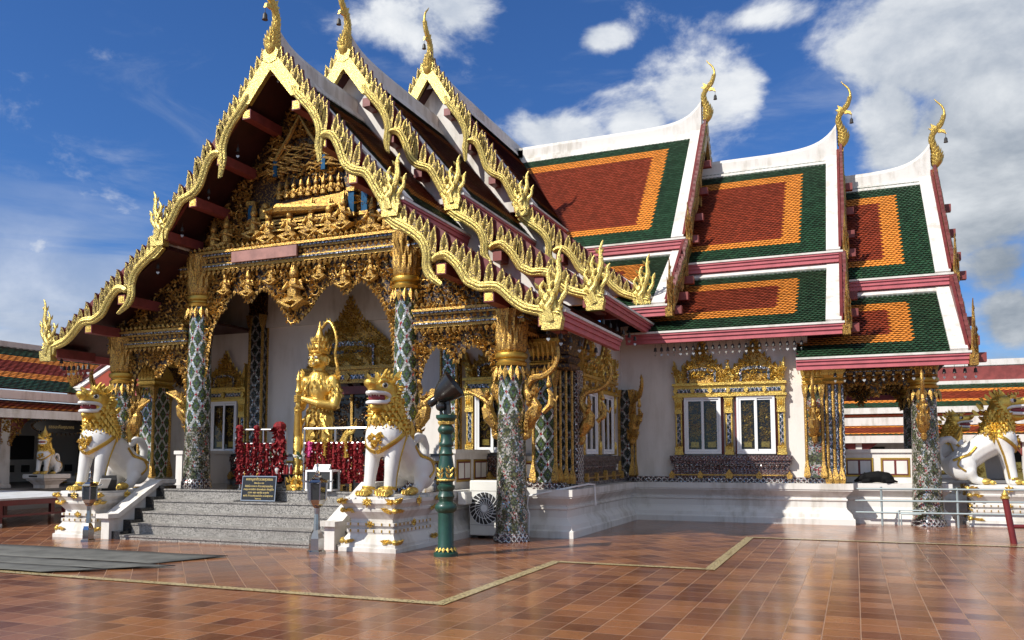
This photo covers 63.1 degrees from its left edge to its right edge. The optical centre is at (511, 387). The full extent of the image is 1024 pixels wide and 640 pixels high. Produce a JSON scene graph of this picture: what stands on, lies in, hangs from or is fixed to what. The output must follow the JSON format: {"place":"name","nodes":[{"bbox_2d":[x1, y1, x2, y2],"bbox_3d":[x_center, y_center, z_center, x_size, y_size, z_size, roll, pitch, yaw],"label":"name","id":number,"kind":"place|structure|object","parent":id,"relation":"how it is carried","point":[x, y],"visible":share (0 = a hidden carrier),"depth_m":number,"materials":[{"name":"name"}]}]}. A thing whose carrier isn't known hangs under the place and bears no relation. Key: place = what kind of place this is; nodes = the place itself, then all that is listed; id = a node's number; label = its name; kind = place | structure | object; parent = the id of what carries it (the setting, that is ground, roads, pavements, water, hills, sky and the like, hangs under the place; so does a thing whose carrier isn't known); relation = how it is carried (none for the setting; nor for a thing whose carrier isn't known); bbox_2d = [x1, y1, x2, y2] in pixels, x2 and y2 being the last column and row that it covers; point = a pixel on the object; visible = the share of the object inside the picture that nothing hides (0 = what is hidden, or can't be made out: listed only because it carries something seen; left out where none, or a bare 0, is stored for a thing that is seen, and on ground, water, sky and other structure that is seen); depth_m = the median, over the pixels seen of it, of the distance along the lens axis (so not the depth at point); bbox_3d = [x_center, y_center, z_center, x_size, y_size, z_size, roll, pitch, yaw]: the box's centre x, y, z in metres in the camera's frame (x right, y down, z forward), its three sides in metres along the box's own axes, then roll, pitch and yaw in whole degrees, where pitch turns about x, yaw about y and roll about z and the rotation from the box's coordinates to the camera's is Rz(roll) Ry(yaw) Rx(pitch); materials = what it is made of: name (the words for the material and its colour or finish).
{"place":"outdoors","nodes":[
{"label":"outdoors","id":0,"kind":"place"},
{"bbox_2d":[0,538,1023,639],"bbox_3d":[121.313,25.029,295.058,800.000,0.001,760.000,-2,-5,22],"label":"plaza floor","id":1,"kind":"structure","parent":0,"point":[774,589],"depth_m":8.86,"materials":[{"name":"tile"}]},
{"bbox_2d":[0,502,1023,601],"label":"court floor","id":2,"kind":"structure","parent":0,"point":[424,574],"depth_m":13.42,"materials":[{"name":"tile"}]},
{"bbox_2d":[0,490,65,526],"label":"stage","id":3,"kind":"object","parent":2,"relation":"on","point":[10,498],"visible":0.5,"depth_m":19.87,"materials":[{"name":"white paint"}]},
{"bbox_2d":[23,474,70,487],"bbox_3d":[-14.053,2.826,25.164,0.900,0.420,0.916,-2,-5,22],"label":"flared stand","id":4,"kind":"object","parent":2,"relation":"on","point":[45,480],"visible":1,"depth_m":24.91,"materials":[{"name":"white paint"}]},
{"bbox_2d":[33,426,62,473],"bbox_3d":[-14.021,1.904,25.261,0.506,1.465,1.107,0,-5,2],"label":"guardian lion","id":5,"kind":"object","parent":4,"relation":"on","point":[46,454],"visible":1,"depth_m":24.94},
{"bbox_2d":[0,562,107,571],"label":"floor mat","id":6,"kind":"object","parent":2,"relation":"on","point":[28,567],"visible":1,"depth_m":11.70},
{"bbox_2d":[0,340,136,509],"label":"court gallery","id":7,"kind":"object","parent":2,"relation":"on","point":[23,366],"visible":0.11,"depth_m":27.07,"materials":[{"name":"green tile"}]},
{"bbox_2d":[10,435,37,459],"bbox_3d":[-18.392,2.262,31.380,0.090,0.900,1.080,-2,-5,22],"label":"window","id":8,"kind":"structure","parent":7,"relation":"in","point":[23,447],"depth_m":31.40,"materials":[{"name":"grey"}]},
{"bbox_2d":[21,465,29,471],"bbox_3d":[-18.346,3.059,31.438,0.060,0.260,0.300,-2,-5,22],"label":"framed picture","id":9,"kind":"object","parent":7,"relation":"attached to","point":[25,468],"visible":1,"depth_m":31.41,"materials":[{"name":"black"}]},
{"bbox_2d":[30,419,81,435],"bbox_3d":[-14.437,1.255,26.701,0.090,0.620,2.200,-2,-5,22],"label":"hanging sign","id":10,"kind":"object","parent":7,"relation":"hanging from","point":[60,426],"visible":1,"depth_m":26.59,"materials":[{"name":"black paint"}]},
{"bbox_2d":[64,464,71,470],"bbox_3d":[-17.640,3.196,33.154,0.060,0.260,0.300,-2,-5,22],"label":"framed picture","id":11,"kind":"object","parent":7,"relation":"attached to","point":[67,467],"visible":1,"depth_m":33.13,"materials":[{"name":"black"}]},
{"bbox_2d":[62,475,76,483],"bbox_3d":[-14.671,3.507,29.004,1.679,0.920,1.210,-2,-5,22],"label":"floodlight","id":12,"kind":"object","parent":2,"relation":"on","point":[72,479],"visible":0.11,"depth_m":28.70,"materials":[{"name":"black metal"}]},
{"bbox_2d":[0,555,174,568],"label":"floor mat","id":13,"kind":"object","parent":2,"relation":"on","point":[62,562],"visible":0.99,"depth_m":12.16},
{"bbox_2d":[77,471,102,541],"bbox_3d":[-7.872,2.211,15.526,0.491,1.316,0.435,0,-5,2],"label":"chrome lamp","id":14,"kind":"object","parent":2,"relation":"on","point":[89,491],"visible":1,"depth_m":15.45,"materials":[{"name":"grey metal"}]},
{"bbox_2d":[52,489,136,538],"bbox_3d":[-8.246,2.523,16.939,1.209,0.920,1.639,-2,-5,22],"label":"lion pedestal","id":15,"kind":"object","parent":2,"relation":"on","point":[73,520],"visible":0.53,"depth_m":16.34,"materials":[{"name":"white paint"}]},
{"bbox_2d":[98,475,116,490],"bbox_3d":[-8.005,1.903,16.468,0.350,0.330,0.401,3,-5,-31],"label":"floodlight","id":16,"kind":"object","parent":15,"relation":"on","point":[109,482],"visible":0.89,"depth_m":16.46,"materials":[{"name":"black"}]},
{"bbox_2d":[66,382,149,490],"bbox_3d":[-8.205,1.022,17.166,0.872,2.201,1.908,-2,-5,18],"label":"guardian lion","id":17,"kind":"object","parent":15,"relation":"on","point":[105,444],"visible":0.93,"depth_m":16.65},
{"bbox_2d":[0,544,227,563],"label":"floor mat","id":18,"kind":"object","parent":2,"relation":"on","point":[146,557],"visible":1,"depth_m":13.32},
{"bbox_2d":[302,463,332,554],"bbox_3d":[-3.171,1.966,13.560,0.529,1.467,0.468,0,-5,2],"label":"chrome lamp","id":19,"kind":"object","parent":2,"relation":"on","point":[317,484],"visible":1,"depth_m":13.47,"materials":[{"name":"grey metal"}]},
{"bbox_2d":[337,494,438,553],"bbox_3d":[-2.101,2.308,14.431,1.208,0.920,1.639,-2,-5,22],"label":"lion pedestal","id":20,"kind":"object","parent":2,"relation":"on","point":[396,523],"visible":0.92,"depth_m":13.86,"materials":[{"name":"white paint"}]},
{"bbox_2d":[355,369,435,496],"bbox_3d":[-1.988,0.804,14.628,0.872,2.201,1.908,-2,-5,26],"label":"guardian lion","id":21,"kind":"object","parent":20,"relation":"on","point":[390,428],"visible":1,"depth_m":14.10},
{"bbox_2d":[434,415,457,556],"bbox_3d":[-1.049,1.554,13.262,0.386,2.230,0.386,-2,-5,22],"label":"green lamp post","id":22,"kind":"object","parent":2,"relation":"on","point":[445,507],"visible":1,"depth_m":13.15,"materials":[{"name":"metal"}]},
{"bbox_2d":[427,371,464,414],"bbox_3d":[-1.048,0.095,13.423,0.612,0.707,0.507,-2,-5,22],"label":"loudspeaker","id":23,"kind":"object","parent":22,"relation":"on","point":[447,390],"visible":1,"depth_m":13.30,"materials":[{"name":"black paint"}]},
{"bbox_2d":[469,480,496,537],"bbox_3d":[-0.346,2.346,16.079,0.900,1.100,0.374,-2,-5,22],"label":"air conditioner","id":24,"kind":"object","parent":2,"relation":"on","point":[482,507],"visible":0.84,"depth_m":15.99,"materials":[{"name":"white"}]},
{"bbox_2d":[39,0,986,549],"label":"temple hall","id":25,"kind":"structure","parent":2,"relation":"on","point":[671,236],"depth_m":19.13,"materials":[{"name":"white paint"}]},
{"bbox_2d":[210,350,247,478],"bbox_3d":[-7.135,0.654,20.615,1.540,3.190,0.280,-2,-5,22],"label":"window","id":26,"kind":"structure","parent":25,"relation":"in","point":[228,386],"depth_m":20.62,"materials":[{"name":"gold metal"}]},
{"bbox_2d":[234,476,285,502],"bbox_3d":[-4.800,1.932,15.874,1.100,0.488,0.170,-2,-5,22],"label":"notice board","id":27,"kind":"object","parent":25,"relation":"on","point":[259,488],"visible":1,"depth_m":15.87,"materials":[{"name":"black paint"}]},
{"bbox_2d":[238,429,286,488],"bbox_3d":[-4.937,1.419,16.535,1.018,1.202,0.098,-1,-5,5],"label":"steel railing","id":28,"kind":"object","parent":25,"relation":"on","point":[263,439],"visible":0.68,"depth_m":16.52,"materials":[{"name":"grey metal"}]},
{"bbox_2d":[233,425,244,481],"bbox_3d":[-5.411,1.306,16.540,0.208,1.128,0.201,0,-5,-7],"label":"garland","id":29,"kind":"object","parent":28,"relation":"hanging from","point":[239,437],"visible":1,"depth_m":16.51},
{"bbox_2d":[235,443,244,483],"bbox_3d":[-5.377,1.510,16.526,0.190,0.818,0.192,-2,-5,22],"label":"garland","id":30,"kind":"object","parent":28,"relation":"hanging from","point":[241,465],"visible":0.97,"depth_m":16.50},
{"bbox_2d":[243,443,251,475],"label":"garland","id":31,"kind":"object","parent":28,"relation":"hanging from","point":[246,462],"visible":0.93,"depth_m":16.50},
{"bbox_2d":[249,443,257,474],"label":"garland","id":32,"kind":"object","parent":28,"relation":"hanging from","point":[253,468],"visible":1,"depth_m":16.49},
{"bbox_2d":[252,425,260,452],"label":"garland","id":33,"kind":"object","parent":28,"relation":"hanging from","point":[256,439],"visible":1,"depth_m":16.53},
{"bbox_2d":[255,443,263,475],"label":"garland","id":34,"kind":"object","parent":28,"relation":"hanging from","point":[260,457],"visible":0.78,"depth_m":16.47},
{"bbox_2d":[261,443,269,475],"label":"garland","id":35,"kind":"object","parent":28,"relation":"hanging from","point":[266,461],"visible":1,"depth_m":16.46},
{"bbox_2d":[269,443,275,475],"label":"garland","id":36,"kind":"object","parent":28,"relation":"hanging from","point":[272,467],"visible":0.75,"depth_m":16.44},
{"bbox_2d":[269,421,287,468],"bbox_3d":[-4.574,1.139,16.485,0.368,0.940,0.325,-2,-5,22],"label":"garland","id":37,"kind":"object","parent":28,"relation":"hanging from","point":[278,429],"visible":0.99,"depth_m":16.43},
{"bbox_2d":[275,448,282,481],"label":"garland","id":38,"kind":"object","parent":28,"relation":"hanging from","point":[280,471],"visible":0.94,"depth_m":16.41},
{"bbox_2d":[264,473,345,488],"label":"altar block","id":39,"kind":"structure","parent":25,"relation":"on","point":[280,485],"depth_m":16.44,"materials":[{"name":"stone"}]},
{"bbox_2d":[268,449,288,473],"bbox_3d":[-4.629,1.457,16.466,0.312,0.514,0.390,4,-6,-44],"label":"vase","id":40,"kind":"object","parent":39,"relation":"on","point":[276,468],"visible":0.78,"depth_m":16.41,"materials":[{"name":"white ceramic"}]},
{"bbox_2d":[293,450,305,473],"bbox_3d":[-4.111,1.468,16.358,0.377,0.473,0.285,-1,-5,12],"label":"vase","id":41,"kind":"object","parent":39,"relation":"on","point":[299,456],"visible":0.46,"depth_m":16.30,"materials":[{"name":"gold metal"}]},
{"bbox_2d":[286,319,356,489],"bbox_3d":[-3.943,0.310,16.786,1.275,3.518,1.360,3,-5,-30],"label":"giant statue","id":42,"kind":"object","parent":25,"relation":"on","point":[319,389],"visible":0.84,"depth_m":16.70,"materials":[{"name":"gold metal"}]},
{"bbox_2d":[305,464,339,490],"bbox_3d":[-3.541,1.688,15.604,0.585,0.490,0.285,-2,-5,22],"label":"glass box","id":43,"kind":"object","parent":25,"relation":"on","point":[326,472],"visible":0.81,"depth_m":15.52,"materials":[{"name":"white metal"}]},
{"bbox_2d":[301,427,366,489],"bbox_3d":[-3.341,1.351,15.738,1.500,1.202,0.100,-2,-5,22],"label":"steel railing","id":44,"kind":"object","parent":25,"relation":"on","point":[316,428],"visible":0.47,"depth_m":15.92,"materials":[{"name":"grey metal"}]},
{"bbox_2d":[303,443,310,471],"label":"garland","id":45,"kind":"object","parent":44,"relation":"hanging from","point":[307,461],"visible":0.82,"depth_m":15.91},
{"bbox_2d":[305,441,311,456],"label":"garland","id":46,"kind":"object","parent":44,"relation":"hanging from","point":[309,450],"visible":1,"depth_m":15.85,"materials":[{"name":"pink"}]},
{"bbox_2d":[308,442,315,469],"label":"garland","id":47,"kind":"object","parent":44,"relation":"hanging from","point":[312,457],"visible":0.55,"depth_m":15.88},
{"bbox_2d":[314,442,321,465],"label":"garland","id":48,"kind":"object","parent":44,"relation":"hanging from","point":[317,455],"visible":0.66,"depth_m":15.84},
{"bbox_2d":[318,443,325,463],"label":"garland","id":49,"kind":"object","parent":44,"relation":"hanging from","point":[323,458],"visible":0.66,"depth_m":15.80},
{"bbox_2d":[321,441,327,455],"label":"garland","id":50,"kind":"object","parent":44,"relation":"hanging from","point":[324,448],"visible":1,"depth_m":15.72,"materials":[{"name":"gold metal"}]},
{"bbox_2d":[324,442,331,463],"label":"garland","id":51,"kind":"object","parent":44,"relation":"hanging from","point":[327,459],"visible":0.45,"depth_m":15.75},
{"bbox_2d":[329,442,336,469],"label":"garland","id":52,"kind":"object","parent":44,"relation":"hanging from","point":[333,449],"visible":0.68,"depth_m":15.70},
{"bbox_2d":[334,442,341,485],"bbox_3d":[-3.249,1.440,15.676,0.199,0.826,0.197,2,-5,-27],"label":"garland","id":53,"kind":"object","parent":44,"relation":"hanging from","point":[338,456],"visible":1,"depth_m":15.66},
{"bbox_2d":[339,442,347,483],"bbox_3d":[-3.143,1.413,15.635,0.174,0.779,0.210,-2,-5,22],"label":"garland","id":54,"kind":"object","parent":44,"relation":"hanging from","point":[343,465],"visible":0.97,"depth_m":15.60},
{"bbox_2d":[343,441,348,457],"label":"garland","id":55,"kind":"object","parent":44,"relation":"hanging from","point":[345,450],"visible":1,"depth_m":15.54,"materials":[{"name":"gold metal"}]},
{"bbox_2d":[345,442,352,483],"bbox_3d":[-3.035,1.410,15.593,0.196,0.779,0.187,-2,-5,22],"label":"garland","id":56,"kind":"object","parent":44,"relation":"hanging from","point":[349,466],"visible":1,"depth_m":15.56},
{"bbox_2d":[350,442,357,479],"bbox_3d":[-2.934,1.369,15.543,0.170,0.707,0.176,-2,-5,22],"label":"garland","id":57,"kind":"object","parent":44,"relation":"hanging from","point":[354,445],"visible":1,"depth_m":15.52},
{"bbox_2d":[355,442,364,482],"bbox_3d":[-2.827,1.393,15.501,0.213,0.762,0.187,-2,-5,22],"label":"garland","id":58,"kind":"object","parent":44,"relation":"hanging from","point":[360,457],"visible":0.99,"depth_m":15.47},
{"bbox_2d":[300,295,393,483],"bbox_3d":[-3.758,-0.007,19.362,2.600,4.492,0.329,-2,-5,22],"label":"door","id":59,"kind":"structure","parent":25,"relation":"in","point":[361,350],"depth_m":19.32,"materials":[{"name":"gold paint"}]},
{"bbox_2d":[458,491,471,504],"bbox_3d":[-0.888,2.090,15.744,0.168,0.240,0.280,-2,-5,22],"label":"junction box","id":60,"kind":"object","parent":25,"relation":"attached to","point":[464,497],"visible":1,"depth_m":15.63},
{"bbox_2d":[461,350,526,479],"bbox_3d":[-0.435,0.419,17.881,1.540,3.190,0.280,-2,-5,22],"label":"window","id":61,"kind":"structure","parent":25,"relation":"in","point":[478,433],"depth_m":18.03,"materials":[{"name":"gold metal"}]},
{"bbox_2d":[558,333,562,345],"bbox_3d":[0.859,-0.877,14.677,0.089,0.304,0.089,1,-5,-13],"label":"wind bell","id":62,"kind":"object","parent":25,"relation":"hanging from","point":[560,336],"visible":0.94,"depth_m":14.66,"materials":[{"name":"grey metal"}]},
{"bbox_2d":[527,483,595,532],"bbox_3d":[1.192,2.394,16.327,1.814,0.999,0.703,3,-6,-36],"label":"white pipe","id":63,"kind":"object","parent":25,"relation":"attached to","point":[557,489],"visible":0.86,"depth_m":16.07,"materials":[{"name":"silver metal"}]},
{"bbox_2d":[568,333,572,349],"bbox_3d":[1.064,-0.838,15.175,0.089,0.304,0.089,2,-5,-26],"label":"wind bell","id":64,"kind":"object","parent":25,"relation":"hanging from","point":[570,341],"visible":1,"depth_m":15.16,"materials":[{"name":"grey metal"}]},
{"bbox_2d":[577,337,581,352],"bbox_3d":[1.268,-0.798,15.673,0.089,0.304,0.089,-1,-5,13],"label":"wind bell","id":65,"kind":"object","parent":25,"relation":"hanging from","point":[579,344],"visible":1,"depth_m":15.66,"materials":[{"name":"grey metal"}]},
{"bbox_2d":[577,338,623,481],"bbox_3d":[2.012,0.435,18.950,0.280,3.318,2.990,-2,-5,22],"label":"window","id":66,"kind":"structure","parent":25,"relation":"in","point":[600,440],"depth_m":18.88,"materials":[{"name":"gold metal"}]},
{"bbox_2d":[669,339,792,478],"bbox_3d":[5.205,0.476,20.057,2.870,3.400,0.280,-2,-5,22],"label":"window","id":67,"kind":"structure","parent":25,"relation":"in","point":[757,388],"depth_m":20.02,"materials":[{"name":"gold metal"}]},
{"bbox_3d":[-2.462,1.375,16.063,0.120,1.202,1.330,-2,-5,22],"label":"steel railing","id":68,"kind":"object","parent":25,"relation":"on","visible":0},
{"bbox_2d":[376,465,379,480],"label":"garland","id":69,"kind":"object","parent":68,"relation":"hanging from","point":[377,476],"visible":0.06,"depth_m":15.75},
{"bbox_2d":[377,457,383,480],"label":"garland","id":70,"kind":"object","parent":68,"relation":"hanging from","point":[381,470],"visible":0.25,"depth_m":15.88},
{"bbox_2d":[844,365,1023,482],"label":"court gallery","id":71,"kind":"object","parent":2,"relation":"on","point":[875,424],"visible":0.13,"depth_m":42.11,"materials":[{"name":"white paint"}]},
{"bbox_2d":[845,447,884,448],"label":"window","id":72,"kind":"structure","parent":71,"relation":"in","point":[845,447],"depth_m":44.70,"materials":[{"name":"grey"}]},
{"bbox_2d":[1014,451,1021,464],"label":"window","id":73,"kind":"structure","parent":71,"relation":"in","point":[1018,457],"depth_m":42.20,"materials":[{"name":"grey"}]},
{"bbox_2d":[855,487,1023,527],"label":"pipe barrier","id":74,"kind":"object","parent":2,"relation":"on","point":[881,501],"visible":1,"depth_m":18.15,"materials":[{"name":"grey metal"}]},
{"bbox_2d":[942,474,970,500],"bbox_3d":[14.685,3.325,27.578,1.679,0.920,1.210,-2,-5,22],"label":"lion pedestal","id":75,"kind":"object","parent":2,"relation":"on","point":[955,483],"visible":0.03,"depth_m":27.17,"materials":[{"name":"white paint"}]},
{"bbox_2d":[938,409,973,474],"bbox_3d":[14.312,1.825,27.796,1.998,2.201,0.872,-2,-5,22],"label":"guardian lion","id":76,"kind":"object","parent":75,"relation":"on","point":[952,424],"visible":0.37,"depth_m":27.49},
{"bbox_2d":[961,483,1006,506],"bbox_3d":[15.753,3.106,23.633,5.300,0.720,0.600,-2,-5,22],"label":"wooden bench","id":77,"kind":"object","parent":2,"relation":"on","point":[968,499],"visible":0.21,"depth_m":24.39,"materials":[{"name":"brown wood"}]},
{"bbox_2d":[960,484,1023,526],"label":"lion pedestal","id":78,"kind":"object","parent":2,"relation":"on","point":[987,520],"visible":0.76,"depth_m":18.22,"materials":[{"name":"white paint"}]},
{"bbox_2d":[939,387,1023,484],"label":"guardian lion","id":79,"kind":"object","parent":78,"relation":"on","point":[996,433],"visible":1,"depth_m":18.52},
{"bbox_2d":[977,463,986,477],"bbox_3d":[13.710,2.507,24.504,0.440,0.620,0.193,-2,-5,22],"label":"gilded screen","id":80,"kind":"object","parent":79,"relation":"attached to","point":[981,470],"visible":0.38,"depth_m":24.47,"materials":[{"name":"gold metal"}]},
{"bbox_2d":[1016,462,1023,479],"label":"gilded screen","id":81,"kind":"object","parent":79,"relation":"attached to","point":[1019,470],"visible":0.24,"depth_m":24.12,"materials":[{"name":"gold metal"}]},
{"bbox_2d":[1000,490,1023,543],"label":"red post rail","id":82,"kind":"object","parent":2,"relation":"on","point":[1011,526],"visible":1,"depth_m":14.79,"materials":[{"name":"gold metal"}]},
{"bbox_2d":[0,537,1023,604],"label":"border path","id":83,"kind":"structure","parent":0,"point":[719,561],"depth_m":10.73,"materials":[{"name":"beige stone"}]},
{"bbox_2d":[0,0,1023,403],"label":"sky","id":84,"kind":"structure","parent":0,"point":[106,106],"materials":[{"name":"blue"}]},
{"bbox_2d":[854,471,897,482],"bbox_3d":[8.362,2.066,19.174,0.932,0.290,0.347,-2,-5,22],"label":"black dog","id":85,"kind":"object","parent":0,"point":[876,476],"visible":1,"depth_m":19.11},
{"bbox_2d":[942,358,1023,367],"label":"annex building","id":86,"kind":"structure","parent":0,"point":[1004,361],"depth_m":44.45,"materials":[{"name":"white paint"}]}
]}

